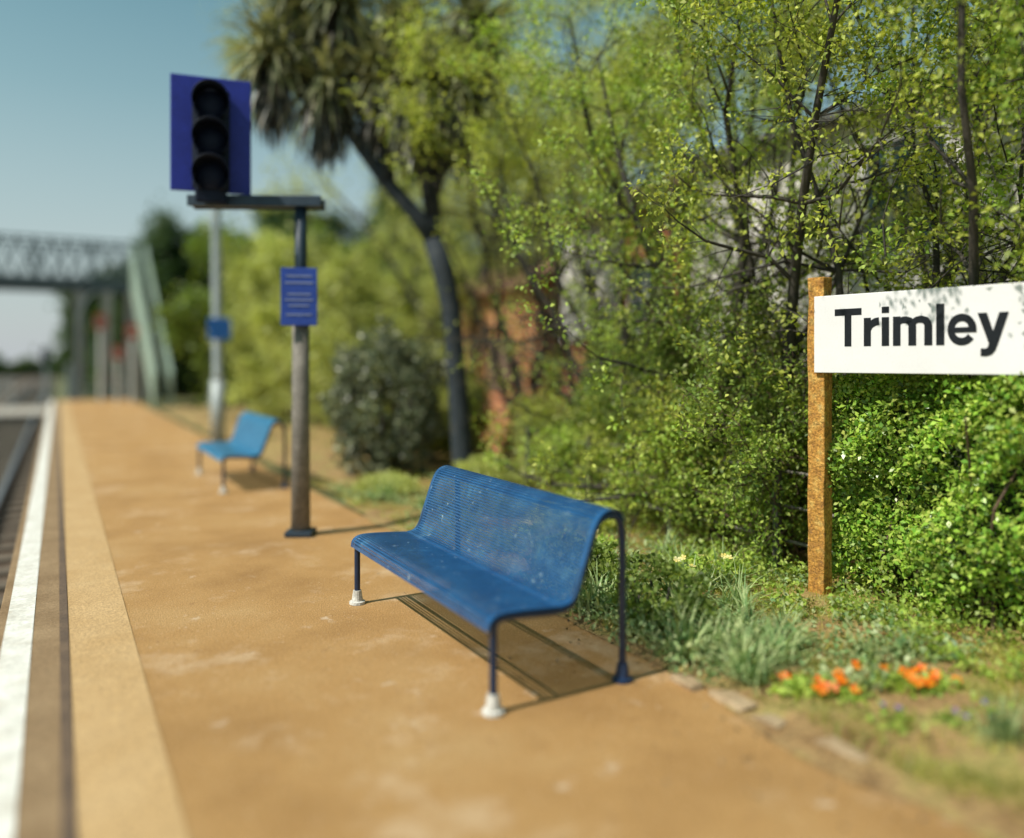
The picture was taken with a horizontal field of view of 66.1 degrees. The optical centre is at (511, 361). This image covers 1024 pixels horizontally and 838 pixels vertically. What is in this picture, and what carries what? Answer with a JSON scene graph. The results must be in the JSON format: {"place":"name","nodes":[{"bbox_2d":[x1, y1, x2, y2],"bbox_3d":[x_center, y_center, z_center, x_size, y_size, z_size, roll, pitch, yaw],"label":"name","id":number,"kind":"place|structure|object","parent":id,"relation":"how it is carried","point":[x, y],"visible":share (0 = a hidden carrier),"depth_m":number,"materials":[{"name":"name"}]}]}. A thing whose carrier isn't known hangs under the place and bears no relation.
{"place":"outdoors","nodes":[
{"label":"outdoors","id":0,"kind":"place"},
{"bbox_2d":[0,406,46,414],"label":"road","id":1,"kind":"structure","parent":0,"point":[21,410],"depth_m":37.00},
{"bbox_2d":[67,364,137,399],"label":"crossing gate","id":2,"kind":"structure","parent":1,"relation":"on","point":[70,387],"depth_m":35.10,"materials":[{"name":"metal"}]},
{"bbox_2d":[52,377,708,689],"bbox_3d":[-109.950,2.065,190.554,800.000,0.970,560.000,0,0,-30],"label":"ground","id":3,"kind":"structure","parent":0,"point":[60,389],"depth_m":23.20,"materials":[{"name":"brown soil"}]},
{"bbox_2d":[0,377,54,598],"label":"ballast","id":4,"kind":"structure","parent":3,"relation":"on","point":[21,384],"depth_m":15.67,"materials":[{"name":"gravel"}]},
{"bbox_2d":[0,376,53,608],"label":"railway track","id":5,"kind":"structure","parent":4,"relation":"on","point":[20,435],"depth_m":21.18,"materials":[{"name":"metal"}]},
{"bbox_2d":[0,347,73,376],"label":"distant trees","id":6,"kind":"object","parent":3,"relation":"on","point":[29,366],"visible":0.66,"depth_m":128.14,"materials":[{"name":"green plant"}]},
{"bbox_2d":[0,233,172,409],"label":"footbridge","id":7,"kind":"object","parent":3,"relation":"on","point":[137,293],"visible":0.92,"depth_m":32.89,"materials":[{"name":"paint"}]},
{"bbox_2d":[32,257,179,398],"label":"broadleaf tree","id":8,"kind":"object","parent":3,"relation":"on","point":[68,319],"visible":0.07,"depth_m":40.80,"materials":[{"name":"green plant"}]},
{"bbox_2d":[67,192,233,399],"bbox_3d":[-18.138,-2.559,40.117,7.963,10.679,10.202,0,0,-30],"label":"broadleaf tree","id":9,"kind":"object","parent":3,"relation":"on","point":[170,264],"visible":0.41,"depth_m":37.19,"materials":[{"name":"green plant"}]},
{"bbox_2d":[208,210,230,441],"bbox_3d":[-5.793,-0.925,15.343,0.560,5.050,0.310,0,0,-30],"label":"lamp post","id":10,"kind":"object","parent":3,"relation":"on","point":[219,328],"visible":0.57,"depth_m":15.30,"materials":[{"name":"metal"}]},
{"bbox_2d":[145,214,389,415],"bbox_3d":[-6.224,-1.231,21.732,5.228,6.099,6.836,0,0,7],"label":"garden shrub","id":11,"kind":"object","parent":3,"relation":"on","point":[194,307],"visible":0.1,"depth_m":19.92,"materials":[{"name":"green plant"}]},
{"bbox_2d":[178,214,372,399],"bbox_3d":[-9.547,-1.460,31.694,7.055,8.444,8.551,0,0,-30],"label":"broadleaf tree","id":12,"kind":"object","parent":3,"relation":"on","point":[200,245],"visible":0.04,"depth_m":29.84,"materials":[{"name":"green plant"}]},
{"bbox_2d":[244,194,357,265],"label":"broadleaf tree","id":13,"kind":"object","parent":3,"relation":"on","point":[280,221],"visible":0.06,"depth_m":41.02,"materials":[{"name":"green plant"}]},
{"bbox_2d":[345,172,476,353],"bbox_3d":[-4.315,-2.971,35.437,7.216,11.366,11.056,0,0,28],"label":"broadleaf tree","id":14,"kind":"object","parent":3,"relation":"on","point":[377,213],"visible":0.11,"depth_m":32.38,"materials":[{"name":"green plant"}]},
{"bbox_2d":[332,188,509,274],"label":"broadleaf tree","id":15,"kind":"object","parent":3,"relation":"on","point":[351,233],"visible":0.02,"depth_m":41.88,"materials":[{"name":"green plant"}]},
{"bbox_2d":[197,0,671,382],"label":"ornamental tree","id":16,"kind":"object","parent":3,"relation":"on","point":[404,283],"visible":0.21,"depth_m":16.26,"materials":[{"name":"green plant"}]},
{"bbox_2d":[338,41,628,359],"bbox_3d":[-0.411,-3.508,20.226,9.270,10.408,8.252,0,0,-30],"label":"ornamental tree","id":17,"kind":"object","parent":3,"relation":"on","point":[461,252],"visible":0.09,"depth_m":19.59,"materials":[{"name":"green plant"}]},
{"bbox_2d":[459,255,563,397],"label":"brick outhouse","id":18,"kind":"structure","parent":3,"relation":"on","point":[487,314],"depth_m":15.26,"materials":[{"name":"brick"}]},
{"bbox_2d":[487,342,510,393],"bbox_3d":[-0.257,0.550,15.611,0.038,2.000,0.900,0,0,-30],"label":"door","id":19,"kind":"structure","parent":18,"relation":"in","point":[506,375],"depth_m":15.52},
{"bbox_2d":[59,399,982,837],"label":"platform","id":20,"kind":"structure","parent":3,"relation":"on","point":[293,693],"depth_m":3.55,"materials":[{"name":"concrete"}]},
{"bbox_2d":[0,400,76,837],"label":"platform coping","id":21,"kind":"object","parent":20,"relation":"on","point":[38,813],"visible":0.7,"depth_m":3.82,"materials":[{"name":"concrete"}]},
{"bbox_2d":[0,400,53,837],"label":"white line","id":22,"kind":"object","parent":21,"relation":"on","point":[15,654],"visible":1,"depth_m":4.22,"materials":[{"name":"paint"}]},
{"bbox_2d":[58,400,76,837],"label":"coping joint","id":23,"kind":"object","parent":21,"relation":"on","point":[68,818],"visible":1,"depth_m":3.59,"materials":[{"name":"concrete"}]},
{"bbox_2d":[95,314,106,401],"bbox_3d":[-15.970,-0.150,30.578,0.400,3.400,0.206,0,0,-30],"label":"warning sign","id":24,"kind":"object","parent":20,"relation":"on","point":[100,322],"visible":1,"depth_m":30.55,"materials":[{"name":"metal"}]},
{"bbox_2d":[112,346,123,402],"bbox_3d":[-14.994,0.475,29.987,0.400,2.150,0.206,0,0,-30],"label":"warning sign","id":25,"kind":"object","parent":20,"relation":"on","point":[117,353],"visible":1,"depth_m":29.96,"materials":[{"name":"metal"}]},
{"bbox_2d":[59,400,188,837],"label":"yellow strip","id":26,"kind":"object","parent":20,"relation":"on","point":[125,786],"visible":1,"depth_m":3.60,"materials":[{"name":"paint"}]},
{"bbox_2d":[126,324,138,402],"bbox_3d":[-14.354,0.060,29.779,0.440,2.980,0.206,0,0,-30],"label":"warning sign","id":27,"kind":"object","parent":20,"relation":"on","point":[132,332],"visible":1,"depth_m":29.75,"materials":[{"name":"metal"}]},
{"bbox_2d":[196,412,288,493],"bbox_3d":[-3.555,1.128,10.279,0.816,0.841,1.924,0,0,-30],"label":"park bench","id":28,"kind":"object","parent":20,"relation":"on","point":[250,436],"visible":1,"depth_m":9.99,"materials":[{"name":"blue paint"}]},
{"bbox_2d":[170,73,324,537],"bbox_3d":[-2.334,-0.460,6.887,1.297,4.120,0.533,0,0,-2],"label":"railway signal","id":29,"kind":"object","parent":20,"relation":"on","point":[210,142],"visible":0.98,"depth_m":6.94,"materials":[{"name":"metal"}]},
{"bbox_2d":[281,267,316,325],"bbox_3d":[-1.877,-0.575,6.941,0.310,0.510,0.023,0,0,-10],"label":"notice sign","id":30,"kind":"object","parent":29,"relation":"attached to","point":[298,296],"visible":1,"depth_m":6.93,"materials":[{"name":"metal"}]},
{"bbox_2d":[349,465,632,717],"bbox_3d":[-0.227,1.128,4.441,0.816,0.841,1.924,0,0,-30],"label":"park bench","id":31,"kind":"object","parent":20,"relation":"on","point":[453,567],"visible":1,"depth_m":4.13,"materials":[{"name":"blue paint"}]},
{"bbox_2d":[670,672,703,691],"bbox_3d":[0.846,1.544,3.785,0.097,0.056,0.173,0,0,-25],"label":"edging stone","id":32,"kind":"object","parent":20,"relation":"on","point":[689,682],"visible":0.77,"depth_m":3.75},
{"bbox_2d":[708,689,756,711],"bbox_3d":[1.004,1.547,3.580,0.124,0.060,0.245,0,0,-20],"label":"edging stone","id":33,"kind":"object","parent":20,"relation":"on","point":[736,701],"visible":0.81,"depth_m":3.56,"materials":[{"name":"stone"}]},
{"bbox_2d":[751,713,786,729],"bbox_3d":[1.112,1.548,3.374,0.111,0.056,0.147,0,0,-35],"label":"edging stone","id":34,"kind":"object","parent":20,"relation":"on","point":[775,722],"visible":0.66,"depth_m":3.35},
{"bbox_2d":[815,736,870,762],"bbox_3d":[1.307,1.548,3.103,0.107,0.060,0.223,0,0,-23],"label":"edging stone","id":35,"kind":"object","parent":20,"relation":"on","point":[835,743],"visible":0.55,"depth_m":3.10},
{"bbox_2d":[339,0,716,480],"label":"hawthorn tree","id":36,"kind":"object","parent":3,"relation":"on","point":[416,70],"visible":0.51,"depth_m":9.06,"materials":[{"name":"green plant"}]},
{"bbox_2d":[406,1,651,458],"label":"hawthorn tree","id":37,"kind":"object","parent":3,"relation":"on","point":[532,382],"visible":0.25,"depth_m":12.18,"materials":[{"name":"green plant"}]},
{"bbox_2d":[369,0,721,394],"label":"garden tree","id":38,"kind":"object","parent":3,"relation":"on","point":[487,269],"visible":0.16,"depth_m":12.98,"materials":[{"name":"green plant"}]},
{"bbox_2d":[159,405,1023,837],"bbox_3d":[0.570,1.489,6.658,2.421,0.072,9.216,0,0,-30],"label":"grass","id":39,"kind":"structure","parent":3,"relation":"on","point":[918,760],"depth_m":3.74,"materials":[{"name":"plant"}]},
{"bbox_2d":[195,215,415,427],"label":"garden shrub","id":40,"kind":"object","parent":39,"relation":"on","point":[270,259],"visible":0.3,"depth_m":18.61,"materials":[{"name":"green plant"}]},
{"bbox_2d":[225,228,478,433],"bbox_3d":[-3.237,-0.607,16.307,4.885,4.458,5.892,0,0,-30],"label":"garden shrub","id":41,"kind":"object","parent":39,"relation":"on","point":[342,321],"visible":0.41,"depth_m":16.40,"materials":[{"name":"green plant"}]},
{"bbox_2d":[201,0,538,465],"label":"cabbage palm tree","id":42,"kind":"object","parent":39,"relation":"on","point":[303,54],"visible":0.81,"depth_m":9.81,"materials":[{"name":"green plant"}]},
{"bbox_2d":[318,315,448,477],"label":"evergreen shrub","id":43,"kind":"object","parent":39,"relation":"on","point":[381,450],"visible":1,"depth_m":10.33,"materials":[{"name":"green plant"}]},
{"bbox_2d":[350,468,424,495],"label":"evergreen shrub","id":44,"kind":"object","parent":39,"relation":"on","point":[400,482],"visible":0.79,"depth_m":8.92,"materials":[{"name":"green plant"}]},
{"bbox_2d":[362,471,412,502],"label":"daffodil clump","id":45,"kind":"object","parent":39,"relation":"on","point":[385,492],"visible":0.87,"depth_m":8.61,"materials":[{"name":"green plant"}]},
{"bbox_2d":[324,327,478,442],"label":"garden shrub","id":46,"kind":"object","parent":39,"relation":"on","point":[439,354],"visible":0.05,"depth_m":13.67,"materials":[{"name":"green plant"}]},
{"bbox_2d":[384,367,503,464],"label":"garden shrub","id":47,"kind":"object","parent":39,"relation":"on","point":[444,446],"visible":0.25,"depth_m":11.82,"materials":[{"name":"green plant"}]},
{"bbox_2d":[449,453,540,500],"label":"evergreen shrub","id":48,"kind":"object","parent":39,"relation":"on","point":[482,469],"visible":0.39,"depth_m":8.82,"materials":[{"name":"green plant"}]},
{"bbox_2d":[506,417,576,487],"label":"bramble bush","id":49,"kind":"object","parent":39,"relation":"on","point":[518,441],"visible":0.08,"depth_m":9.39,"materials":[{"name":"green plant"}]},
{"bbox_2d":[513,413,622,501],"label":"bramble bush","id":50,"kind":"object","parent":39,"relation":"on","point":[524,430],"visible":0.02,"depth_m":9.12,"materials":[{"name":"green plant"}]},
{"bbox_2d":[524,492,618,534],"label":"evergreen shrub","id":51,"kind":"object","parent":39,"relation":"on","point":[609,521],"visible":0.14,"depth_m":7.04,"materials":[{"name":"green plant"}]},
{"bbox_2d":[528,524,618,588],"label":"evergreen shrub","id":52,"kind":"object","parent":39,"relation":"on","point":[600,552],"visible":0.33,"depth_m":5.16,"materials":[{"name":"green plant"}]},
{"bbox_2d":[522,383,646,493],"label":"bramble bush","id":53,"kind":"object","parent":39,"relation":"on","point":[574,423],"visible":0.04,"depth_m":8.46,"materials":[{"name":"green plant"}]},
{"bbox_2d":[504,365,674,519],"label":"bramble bush","id":54,"kind":"object","parent":39,"relation":"on","point":[546,411],"visible":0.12,"depth_m":8.22,"materials":[{"name":"green plant"}]},
{"bbox_2d":[557,559,633,621],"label":"daffodil clump","id":55,"kind":"object","parent":39,"relation":"on","point":[588,596],"visible":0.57,"depth_m":4.73,"materials":[{"name":"green plant"}]},
{"bbox_2d":[599,592,672,638],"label":"daffodil clump","id":56,"kind":"object","parent":39,"relation":"on","point":[641,626],"visible":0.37,"depth_m":4.40,"materials":[{"name":"green plant"}]},
{"bbox_2d":[530,397,747,535],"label":"bramble bush","id":57,"kind":"object","parent":39,"relation":"on","point":[627,513],"visible":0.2,"depth_m":7.58,"materials":[{"name":"green plant"}]},
{"bbox_2d":[324,471,986,697],"bbox_3d":[0.230,1.460,6.823,2.053,0.224,7.057,0,0,-30],"label":"ground cover","id":58,"kind":"object","parent":39,"relation":"on","point":[698,656],"visible":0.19,"depth_m":4.20,"materials":[{"name":"green plant"}]},
{"bbox_2d":[598,549,726,636],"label":"evergreen shrub","id":59,"kind":"object","parent":39,"relation":"on","point":[671,570],"visible":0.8,"depth_m":4.42,"materials":[{"name":"green plant"}]},
{"bbox_2d":[633,528,701,561],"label":"daffodil clump","id":60,"kind":"object","parent":39,"relation":"on","point":[664,546],"visible":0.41,"depth_m":6.02,"materials":[{"name":"green plant"}]},
{"bbox_2d":[526,425,839,570],"bbox_3d":[1.170,1.145,7.025,0.136,0.910,4.002,0,0,-30],"label":"rail fence","id":61,"kind":"object","parent":39,"relation":"on","point":[776,526],"visible":0.26,"depth_m":6.05,"materials":[{"name":"wood"}]},
{"bbox_2d":[572,311,804,527],"bbox_3d":[1.802,0.708,7.899,2.433,2.337,3.032,0,0,4],"label":"bramble bush","id":62,"kind":"object","parent":39,"relation":"on","point":[590,385],"visible":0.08,"depth_m":7.37,"materials":[{"name":"green plant"}]},
{"bbox_2d":[629,583,750,664],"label":"daffodil clump","id":63,"kind":"object","parent":39,"relation":"on","point":[689,630],"visible":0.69,"depth_m":4.07,"materials":[{"name":"green plant"}]},
{"bbox_2d":[673,549,715,570],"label":"flowering plant","id":64,"kind":"object","parent":39,"relation":"on","point":[698,559],"visible":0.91,"depth_m":5.24,"materials":[{"name":"green plant"}]},
{"bbox_2d":[668,607,767,666],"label":"daffodil clump","id":65,"kind":"object","parent":39,"relation":"on","point":[713,631],"visible":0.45,"depth_m":4.08,"materials":[{"name":"green plant"}]},
{"bbox_2d":[563,357,879,557],"bbox_3d":[1.723,0.822,6.580,2.421,1.942,3.142,0,0,-2],"label":"bramble bush","id":66,"kind":"object","parent":39,"relation":"on","point":[662,410],"visible":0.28,"depth_m":6.37,"materials":[{"name":"green plant"}]},
{"bbox_2d":[693,534,759,590],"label":"daffodil clump","id":67,"kind":"object","parent":39,"relation":"on","point":[728,577],"visible":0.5,"depth_m":5.28,"materials":[{"name":"green plant"}]},
{"bbox_2d":[714,553,757,577],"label":"flowering plant","id":68,"kind":"object","parent":39,"relation":"on","point":[726,566],"visible":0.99,"depth_m":5.09,"materials":[{"name":"green plant"}]},
{"bbox_2d":[705,562,782,615],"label":"daffodil clump","id":69,"kind":"object","parent":39,"relation":"on","point":[738,580],"visible":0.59,"depth_m":4.83,"materials":[{"name":"green plant"}]},
{"bbox_2d":[701,578,791,636],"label":"daffodil clump","id":70,"kind":"object","parent":39,"relation":"on","point":[744,602],"visible":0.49,"depth_m":4.42,"materials":[{"name":"green plant"}]},
{"bbox_2d":[558,295,936,549],"bbox_3d":[2.370,0.539,6.971,2.929,2.373,3.281,0,0,-30],"label":"bramble bush","id":71,"kind":"object","parent":39,"relation":"on","point":[611,407],"visible":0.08,"depth_m":7.26,"materials":[{"name":"green plant"}]},
{"bbox_2d":[612,365,884,559],"bbox_3d":[2.163,0.830,6.370,2.297,1.654,2.144,0,0,-30],"label":"bramble bush","id":72,"kind":"object","parent":39,"relation":"on","point":[686,478],"visible":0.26,"depth_m":6.01,"materials":[{"name":"green plant"}]},
{"bbox_2d":[687,613,812,694],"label":"daffodil clump","id":73,"kind":"object","parent":39,"relation":"on","point":[744,671],"visible":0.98,"depth_m":3.77,"materials":[{"name":"green plant"}]},
{"bbox_2d":[706,604,844,672],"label":"daffodil clump","id":74,"kind":"object","parent":39,"relation":"on","point":[784,649],"visible":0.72,"depth_m":3.97,"materials":[{"name":"green plant"}]},
{"bbox_2d":[746,596,830,653],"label":"daffodil clump","id":75,"kind":"object","parent":39,"relation":"on","point":[793,623],"visible":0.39,"depth_m":4.26,"materials":[{"name":"green plant"}]},
{"bbox_2d":[767,670,839,707],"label":"flowering plant","id":76,"kind":"object","parent":39,"relation":"on","point":[792,684],"visible":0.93,"depth_m":3.61,"materials":[{"name":"green plant"}]},
{"bbox_2d":[597,262,1017,565],"bbox_3d":[2.755,0.607,6.307,4.131,2.836,2.734,0,0,7],"label":"bramble bush","id":77,"kind":"object","parent":39,"relation":"on","point":[691,393],"visible":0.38,"depth_m":5.91,"materials":[{"name":"green plant"}]},
{"bbox_2d":[609,366,1023,587],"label":"bramble bush","id":78,"kind":"object","parent":39,"relation":"on","point":[757,454],"visible":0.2,"depth_m":5.56,"materials":[{"name":"green plant"}]},
{"bbox_2d":[791,672,856,703],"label":"flowering plant","id":79,"kind":"object","parent":39,"relation":"on","point":[819,680],"visible":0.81,"depth_m":3.58,"materials":[{"name":"orange plant"}]},
{"bbox_2d":[626,532,1023,685],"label":"leafy ground cover","id":80,"kind":"object","parent":39,"relation":"on","point":[1016,662],"visible":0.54,"depth_m":4.54,"materials":[{"name":"green plant"}]},
{"bbox_2d":[811,668,878,705],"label":"flowering plant","id":81,"kind":"object","parent":39,"relation":"on","point":[853,689],"visible":0.84,"depth_m":3.54,"materials":[{"name":"orange plant"}]},
{"bbox_2d":[828,623,910,668],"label":"daffodil clump","id":82,"kind":"object","parent":39,"relation":"on","point":[858,653],"visible":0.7,"depth_m":4.00,"materials":[{"name":"green plant"}]},
{"bbox_2d":[851,657,918,696],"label":"flowering plant","id":83,"kind":"object","parent":39,"relation":"on","point":[893,675],"visible":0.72,"depth_m":3.69,"materials":[{"name":"green plant"}]},
{"bbox_2d":[866,700,927,736],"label":"flowering plant","id":84,"kind":"object","parent":39,"relation":"on","point":[902,717],"visible":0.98,"depth_m":3.29,"materials":[{"name":"green plant"}]},
{"bbox_2d":[870,624,932,665],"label":"daffodil clump","id":85,"kind":"object","parent":39,"relation":"on","point":[910,641],"visible":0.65,"depth_m":4.03,"materials":[{"name":"green plant"}]},
{"bbox_2d":[807,277,1023,594],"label":"station sign","id":86,"kind":"object","parent":39,"relation":"on","point":[977,330],"visible":0.92,"depth_m":4.72,"materials":[{"name":"metal"}]},
{"bbox_2d":[888,665,944,699],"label":"flowering plant","id":87,"kind":"object","parent":39,"relation":"on","point":[914,684],"visible":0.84,"depth_m":3.62,"materials":[{"name":"orange plant"}]},
{"bbox_2d":[826,371,1023,633],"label":"privet hedge","id":88,"kind":"object","parent":39,"relation":"on","point":[979,567],"visible":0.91,"depth_m":4.65,"materials":[{"name":"green plant"}]},
{"bbox_2d":[913,662,975,697],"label":"flowering plant","id":89,"kind":"object","parent":39,"relation":"on","point":[956,680],"visible":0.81,"depth_m":3.63,"materials":[{"name":"orange plant"}]},
{"bbox_2d":[932,704,977,734],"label":"flowering plant","id":90,"kind":"object","parent":39,"relation":"on","point":[943,714],"visible":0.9,"depth_m":3.28,"materials":[{"name":"green plant"}]},
{"bbox_2d":[941,683,1023,753],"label":"grass tuft","id":91,"kind":"object","parent":39,"relation":"on","point":[1009,728],"visible":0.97,"depth_m":3.16,"materials":[{"name":"green plant"}]},
{"bbox_2d":[384,0,859,453],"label":"hawthorn tree","id":92,"kind":"object","parent":3,"relation":"on","point":[497,124],"visible":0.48,"depth_m":8.65,"materials":[{"name":"green plant"}]},
{"bbox_2d":[549,170,696,397],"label":"brick house","id":93,"kind":"structure","parent":3,"relation":"on","point":[603,272],"depth_m":12.79,"materials":[{"name":"brick"}]},
{"bbox_2d":[628,259,663,337],"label":"window","id":94,"kind":"structure","parent":93,"relation":"in","point":[648,275],"depth_m":12.25,"materials":[{"name":"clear glass"}]},
{"bbox_2d":[481,393,839,513],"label":"garden wall","id":95,"kind":"structure","parent":3,"relation":"on","point":[497,403],"depth_m":12.72,"materials":[{"name":"red brick"}]},
{"bbox_2d":[499,0,841,390],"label":"garden tree","id":96,"kind":"object","parent":3,"relation":"on","point":[588,44],"visible":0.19,"depth_m":11.24,"materials":[{"name":"green plant"}]},
{"bbox_2d":[441,0,963,520],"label":"hawthorn tree","id":97,"kind":"object","parent":3,"relation":"on","point":[605,196],"visible":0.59,"depth_m":6.83,"materials":[{"name":"green plant"}]},
{"bbox_2d":[438,0,1023,550],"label":"hawthorn tree","id":98,"kind":"object","parent":3,"relation":"on","point":[790,278],"visible":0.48,"depth_m":5.82,"materials":[{"name":"green plant"}]},
{"bbox_2d":[568,0,986,348],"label":"garden tree","id":99,"kind":"object","parent":3,"relation":"on","point":[743,73],"visible":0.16,"depth_m":8.35,"materials":[{"name":"green plant"}]},
{"bbox_2d":[571,0,1023,577],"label":"hawthorn tree","id":100,"kind":"object","parent":3,"relation":"on","point":[935,184],"visible":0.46,"depth_m":5.35,"materials":[{"name":"green plant"}]},
{"bbox_2d":[668,0,1022,288],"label":"garden tree","id":101,"kind":"object","parent":3,"relation":"on","point":[977,110],"visible":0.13,"depth_m":7.22,"materials":[{"name":"green plant"}]},
{"bbox_2d":[673,56,1023,408],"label":"rendered cottage","id":102,"kind":"structure","parent":3,"relation":"on","point":[891,218],"depth_m":8.96,"materials":[{"name":"paint"}]},
{"bbox_2d":[861,118,953,262],"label":"window","id":103,"kind":"structure","parent":102,"relation":"in","point":[891,217],"depth_m":8.65,"materials":[{"name":"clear glass"}]},
{"bbox_2d":[780,0,1023,408],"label":"hawthorn tree","id":104,"kind":"object","parent":3,"relation":"on","point":[968,176],"visible":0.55,"depth_m":4.66,"materials":[{"name":"green plant"}]},
{"bbox_2d":[833,0,1023,407],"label":"hawthorn tree","id":105,"kind":"object","parent":3,"relation":"on","point":[1013,60],"visible":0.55,"depth_m":4.76,"materials":[{"name":"green plant"}]},
{"bbox_2d":[0,0,1016,362],"label":"sky","id":106,"kind":"structure","parent":0,"point":[85,84],"materials":[{"name":"blue"}]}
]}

